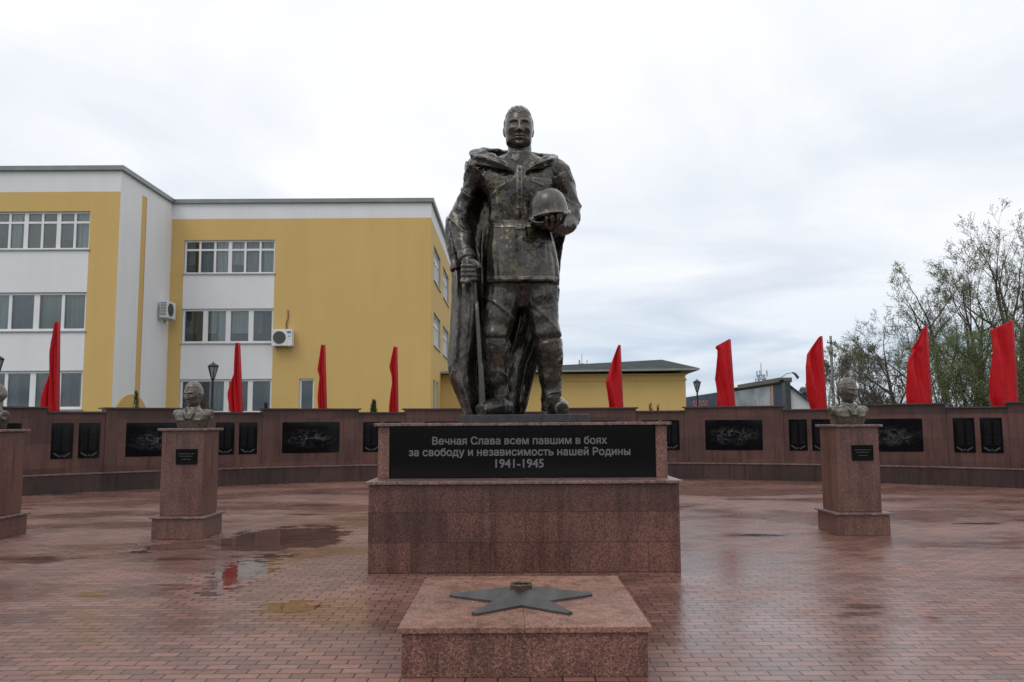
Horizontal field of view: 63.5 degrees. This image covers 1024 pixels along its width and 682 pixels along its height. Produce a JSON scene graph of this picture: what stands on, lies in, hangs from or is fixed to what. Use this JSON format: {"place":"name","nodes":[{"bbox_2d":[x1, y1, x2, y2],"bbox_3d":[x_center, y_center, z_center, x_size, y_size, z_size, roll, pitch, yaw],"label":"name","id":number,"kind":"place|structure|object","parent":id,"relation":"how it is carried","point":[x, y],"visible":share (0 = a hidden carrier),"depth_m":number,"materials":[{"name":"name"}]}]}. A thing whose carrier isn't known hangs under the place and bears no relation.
{"place":"outdoors","nodes":[
{"label":"outdoors","id":0,"kind":"place"},
{"bbox_2d":[0,165,451,411],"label":"school building","id":1,"kind":"structure","parent":0,"point":[99,262],"depth_m":39.10,"materials":[{"name":"yellow paint"}]},
{"bbox_2d":[0,371,82,409],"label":"window","id":2,"kind":"structure","parent":1,"relation":"in","point":[24,388],"depth_m":34.10,"materials":[{"name":"clear glass"}]},
{"bbox_2d":[0,292,86,331],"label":"window","id":3,"kind":"structure","parent":1,"relation":"in","point":[19,312],"depth_m":34.37,"materials":[{"name":"clear glass"}]},
{"bbox_2d":[0,212,89,250],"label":"window","id":4,"kind":"structure","parent":1,"relation":"in","point":[19,231],"depth_m":34.72,"materials":[{"name":"clear glass"}]},
{"bbox_2d":[158,301,175,322],"bbox_3d":[-16.032,-1.347,38.485,0.500,0.940,0.966,0,-6,0],"label":"air conditioner","id":5,"kind":"object","parent":1,"relation":"attached to","point":[168,310],"visible":1,"depth_m":38.09,"materials":[{"name":"white plastic"}]},
{"bbox_2d":[180,379,271,411],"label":"window","id":6,"kind":"structure","parent":1,"relation":"in","point":[257,393],"depth_m":39.30,"materials":[{"name":"clear glass"}]},
{"bbox_2d":[179,309,273,343],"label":"window","id":7,"kind":"structure","parent":1,"relation":"in","point":[200,326],"depth_m":39.63,"materials":[{"name":"clear glass"}]},
{"bbox_2d":[182,240,275,274],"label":"window","id":8,"kind":"structure","parent":1,"relation":"in","point":[225,257],"depth_m":39.92,"materials":[{"name":"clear glass"}]},
{"bbox_2d":[272,310,293,349],"bbox_3d":[-10.774,-0.549,38.998,0.966,1.912,0.500,0,-6,0],"label":"air conditioner","id":9,"kind":"object","parent":1,"relation":"attached to","point":[282,337],"visible":1,"depth_m":38.75,"materials":[{"name":"white plastic"}]},
{"bbox_2d":[299,379,313,407],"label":"window","id":10,"kind":"structure","parent":1,"relation":"in","point":[306,399],"depth_m":40.52,"materials":[{"name":"clear glass"}]},
{"bbox_2d":[433,316,441,352],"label":"window","id":11,"kind":"structure","parent":1,"relation":"in","point":[435,345],"depth_m":43.36,"materials":[{"name":"clear glass"}]},
{"bbox_2d":[434,250,441,292],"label":"window","id":12,"kind":"structure","parent":1,"relation":"in","point":[436,261],"depth_m":43.63,"materials":[{"name":"clear glass"}]},
{"bbox_2d":[443,328,447,359],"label":"window","id":13,"kind":"structure","parent":1,"relation":"in","point":[444,332],"depth_m":49.12,"materials":[{"name":"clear glass"}]},
{"bbox_2d":[443,270,449,307],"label":"window","id":14,"kind":"structure","parent":1,"relation":"in","point":[444,276],"depth_m":49.35,"materials":[{"name":"clear glass"}]},
{"bbox_2d":[0,479,1023,681],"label":"pavement","id":15,"kind":"structure","parent":0,"point":[770,582],"depth_m":7.93,"materials":[{"name":"red brick"}]},
{"bbox_2d":[0,429,30,538],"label":"bust pedestal","id":16,"kind":"object","parent":15,"relation":"on","point":[13,519],"visible":1,"depth_m":12.27,"materials":[{"name":"stone"}]},
{"bbox_2d":[0,384,9,428],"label":"bronze bust","id":17,"kind":"object","parent":16,"relation":"on","point":[4,418],"visible":0.96,"depth_m":12.30,"materials":[{"name":"grey stone"}]},
{"bbox_2d":[148,428,224,539],"bbox_3d":[-4.773,2.079,12.241,0.810,1.572,0.840,0,-6,0],"label":"bust pedestal","id":18,"kind":"object","parent":15,"relation":"on","point":[189,483],"visible":1,"depth_m":11.97,"materials":[{"name":"stone"}]},
{"bbox_2d":[173,381,213,427],"bbox_3d":[-4.766,0.952,12.373,0.588,0.701,0.344,-1,-6,4],"label":"bronze bust","id":19,"kind":"object","parent":18,"relation":"on","point":[192,414],"visible":0.95,"depth_m":12.27,"materials":[{"name":"grey stone"}]},
{"bbox_2d":[2,401,1023,495],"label":"memorial wall","id":20,"kind":"structure","parent":15,"relation":"on","point":[112,449],"depth_m":22.50,"materials":[{"name":"brown stone"}]},
{"bbox_2d":[365,422,682,573],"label":"statue plinth","id":21,"kind":"structure","parent":15,"relation":"on","point":[534,497],"depth_m":9.05,"materials":[{"name":"red stone"}]},
{"bbox_2d":[445,105,588,422],"bbox_3d":[0.021,-1.028,10.979,1.825,4.199,1.859,0,-6,0],"label":"soldier statue","id":22,"kind":"object","parent":21,"relation":"on","point":[513,219],"visible":1,"depth_m":10.66,"materials":[{"name":"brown metal"}]},
{"bbox_2d":[397,576,651,677],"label":"flame block","id":23,"kind":"structure","parent":15,"relation":"on","point":[605,629],"depth_m":5.28,"materials":[{"name":"red stone"}]},
{"bbox_2d":[450,581,591,615],"bbox_3d":[0.067,1.836,6.084,1.067,0.128,1.015,0,-6,0],"label":"bronze star","id":24,"kind":"object","parent":23,"relation":"on","point":[520,594],"visible":1,"depth_m":5.96,"materials":[{"name":"metal"}]},
{"bbox_2d":[814,424,892,535],"bbox_3d":[5.012,2.023,12.241,0.820,1.572,0.840,0,-6,0],"label":"bust pedestal","id":25,"kind":"object","parent":15,"relation":"on","point":[851,482],"visible":1,"depth_m":11.97,"materials":[{"name":"stone"}]},
{"bbox_2d":[828,378,867,423],"bbox_3d":[5.028,0.895,12.373,0.588,0.702,0.341,0,-6,-8],"label":"bronze bust","id":26,"kind":"object","parent":25,"relation":"on","point":[848,410],"visible":0.97,"depth_m":12.27,"materials":[{"name":"grey stone"}]},
{"bbox_2d":[0,0,1023,406],"label":"sky","id":27,"kind":"structure","parent":0,"point":[756,175],"materials":[{"name":"white"}]},
{"bbox_2d":[686,377,809,408],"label":"market pavilion","id":28,"kind":"structure","parent":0,"point":[776,391],"depth_m":51.81,"materials":[{"name":"metal"}]},
{"bbox_2d":[799,384,807,397],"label":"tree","id":29,"kind":"object","parent":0,"point":[802,390],"visible":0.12,"depth_m":93.90,"materials":[{"name":"green plant"}]},
{"label":"ground","id":30,"kind":"structure","parent":0,"visible":0},
{"bbox_2d":[0,356,4,370],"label":"street lantern","id":31,"kind":"object","parent":30,"relation":"on","point":[2,359],"visible":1,"depth_m":24.05,"materials":[{"name":"black metal"}]},
{"bbox_2d":[40,322,60,410],"bbox_3d":[-11.572,1.627,20.721,0.444,4.250,0.213,4,-7,-39],"label":"red flag","id":32,"kind":"object","parent":30,"relation":"on","point":[50,396],"visible":0.9,"depth_m":20.79,"materials":[{"name":"fabric"}]},
{"bbox_2d":[133,390,139,407],"bbox_3d":[-14.044,3.289,30.829,0.580,2.997,0.674,0,-6,0],"label":"conifer","id":33,"kind":"object","parent":30,"relation":"on","point":[136,402],"visible":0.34,"depth_m":30.91,"materials":[{"name":"green plant"}]},
{"bbox_2d":[208,362,218,407],"bbox_3d":[-9.935,2.546,27.389,0.380,3.739,0.329,0,-6,0],"label":"street lantern","id":34,"kind":"object","parent":30,"relation":"on","point":[213,367],"visible":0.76,"depth_m":27.46,"materials":[{"name":"black metal"}]},
{"bbox_2d":[227,342,242,411],"bbox_3d":[-7.845,2.018,23.373,0.476,3.961,0.230,4,-7,-37],"label":"red flag","id":35,"kind":"object","parent":30,"relation":"on","point":[235,397],"visible":0.84,"depth_m":23.45,"materials":[{"name":"fabric"}]},
{"bbox_2d":[317,344,326,407],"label":"red flag","id":36,"kind":"object","parent":30,"relation":"on","point":[322,391],"visible":0.8,"depth_m":24.43,"materials":[{"name":"fabric"}]},
{"bbox_2d":[370,399,377,411],"bbox_3d":[-4.811,3.267,28.815,0.739,2.532,0.767,2,-6,-25],"label":"conifer","id":37,"kind":"object","parent":30,"relation":"on","point":[373,406],"visible":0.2,"depth_m":28.85,"materials":[{"name":"green plant"}]},
{"bbox_2d":[389,347,398,411],"bbox_3d":[-3.606,2.144,24.947,0.376,3.976,0.187,5,-8,-44],"label":"red flag","id":38,"kind":"object","parent":30,"relation":"on","point":[393,400],"visible":0.88,"depth_m":25.03,"materials":[{"name":"fabric"}]},
{"bbox_2d":[440,360,699,410],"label":"yellow annex","id":39,"kind":"object","parent":30,"relation":"on","point":[660,383],"visible":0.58,"depth_m":44.95,"materials":[{"name":"paint"}]},
{"bbox_2d":[606,345,622,406],"bbox_3d":[3.109,2.113,25.232,0.572,4.020,0.275,3,-7,-31],"label":"red flag","id":40,"kind":"object","parent":30,"relation":"on","point":[614,385],"visible":0.81,"depth_m":25.31,"materials":[{"name":"fabric"}]},
{"bbox_2d":[693,379,700,406],"bbox_3d":[8.497,3.546,37.830,0.380,3.631,0.329,0,-6,0],"label":"street lantern","id":41,"kind":"object","parent":30,"relation":"on","point":[696,383],"visible":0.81,"depth_m":37.89,"materials":[{"name":"black metal"}]},
{"bbox_2d":[715,339,734,405],"bbox_3d":[6.295,1.979,24.449,0.620,4.093,0.301,0,-6,0],"label":"red flag","id":42,"kind":"object","parent":30,"relation":"on","point":[724,380],"visible":0.83,"depth_m":24.54,"materials":[{"name":"fabric"}]},
{"bbox_2d":[755,370,767,381],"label":"radio mast","id":43,"kind":"object","parent":30,"relation":"on","point":[759,378],"visible":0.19,"depth_m":110.08,"materials":[{"name":"metal"}]},
{"bbox_2d":[782,372,798,378],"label":"street lamp","id":44,"kind":"object","parent":30,"relation":"on","point":[796,375],"visible":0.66,"depth_m":62.00,"materials":[{"name":"metal"}]},
{"bbox_2d":[806,336,826,408],"bbox_3d":[8.636,1.878,23.438,0.574,4.064,0.308,0,-6,0],"label":"red flag","id":45,"kind":"object","parent":30,"relation":"on","point":[816,383],"visible":0.92,"depth_m":23.52,"materials":[{"name":"fabric"}]},
{"bbox_2d":[827,336,835,408],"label":"utility pole","id":46,"kind":"object","parent":30,"relation":"on","point":[832,374],"visible":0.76,"depth_m":59.90,"materials":[{"name":"grey concrete"}]},
{"bbox_2d":[823,333,899,405],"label":"tree","id":47,"kind":"object","parent":30,"relation":"on","point":[837,369],"visible":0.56,"depth_m":60.20,"materials":[{"name":"green plant"}]},
{"bbox_2d":[829,349,907,405],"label":"tree","id":48,"kind":"object","parent":30,"relation":"on","point":[870,394],"visible":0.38,"depth_m":53.66,"materials":[{"name":"green plant"}]},
{"bbox_2d":[833,296,969,403],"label":"tree","id":49,"kind":"object","parent":30,"relation":"on","point":[891,384],"visible":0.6,"depth_m":51.03,"materials":[{"name":"green plant"}]},
{"bbox_2d":[906,326,931,402],"bbox_3d":[10.858,1.668,22.017,0.642,4.170,0.300,0,-6,0],"label":"red flag","id":50,"kind":"object","parent":30,"relation":"on","point":[918,385],"visible":0.88,"depth_m":22.09,"materials":[{"name":"fabric"}]},
{"bbox_2d":[881,256,1023,402],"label":"tree","id":51,"kind":"object","parent":30,"relation":"on","point":[920,328],"visible":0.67,"depth_m":45.75,"materials":[{"name":"green plant"}]},
{"bbox_2d":[883,328,1022,406],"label":"willow","id":52,"kind":"object","parent":30,"relation":"on","point":[943,391],"visible":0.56,"depth_m":40.02,"materials":[{"name":"green plant"}]},
{"bbox_2d":[915,307,1023,406],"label":"willow","id":53,"kind":"object","parent":30,"relation":"on","point":[958,337],"visible":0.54,"depth_m":40.65,"materials":[{"name":"green plant"}]},
{"bbox_2d":[923,226,1023,405],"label":"tree","id":54,"kind":"object","parent":30,"relation":"on","point":[990,313],"visible":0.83,"depth_m":43.01,"materials":[{"name":"green plant"}]},
{"bbox_2d":[930,318,1023,406],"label":"willow","id":55,"kind":"object","parent":30,"relation":"on","point":[1020,391],"visible":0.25,"depth_m":40.14,"materials":[{"name":"green plant"}]},
{"bbox_2d":[937,198,1023,397],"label":"tree","id":56,"kind":"object","parent":30,"relation":"on","point":[997,288],"visible":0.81,"depth_m":43.52,"materials":[{"name":"green plant"}]},
{"bbox_2d":[954,320,1023,400],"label":"willow","id":57,"kind":"object","parent":30,"relation":"on","point":[1021,346],"visible":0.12,"depth_m":40.43,"materials":[{"name":"green plant"}]},
{"bbox_2d":[989,320,1018,405],"bbox_3d":[12.350,1.538,20.739,0.725,4.155,0.347,0,-6,0],"label":"red flag","id":58,"kind":"object","parent":30,"relation":"on","point":[1003,385],"visible":0.86,"depth_m":20.84,"materials":[{"name":"fabric"}]}
]}

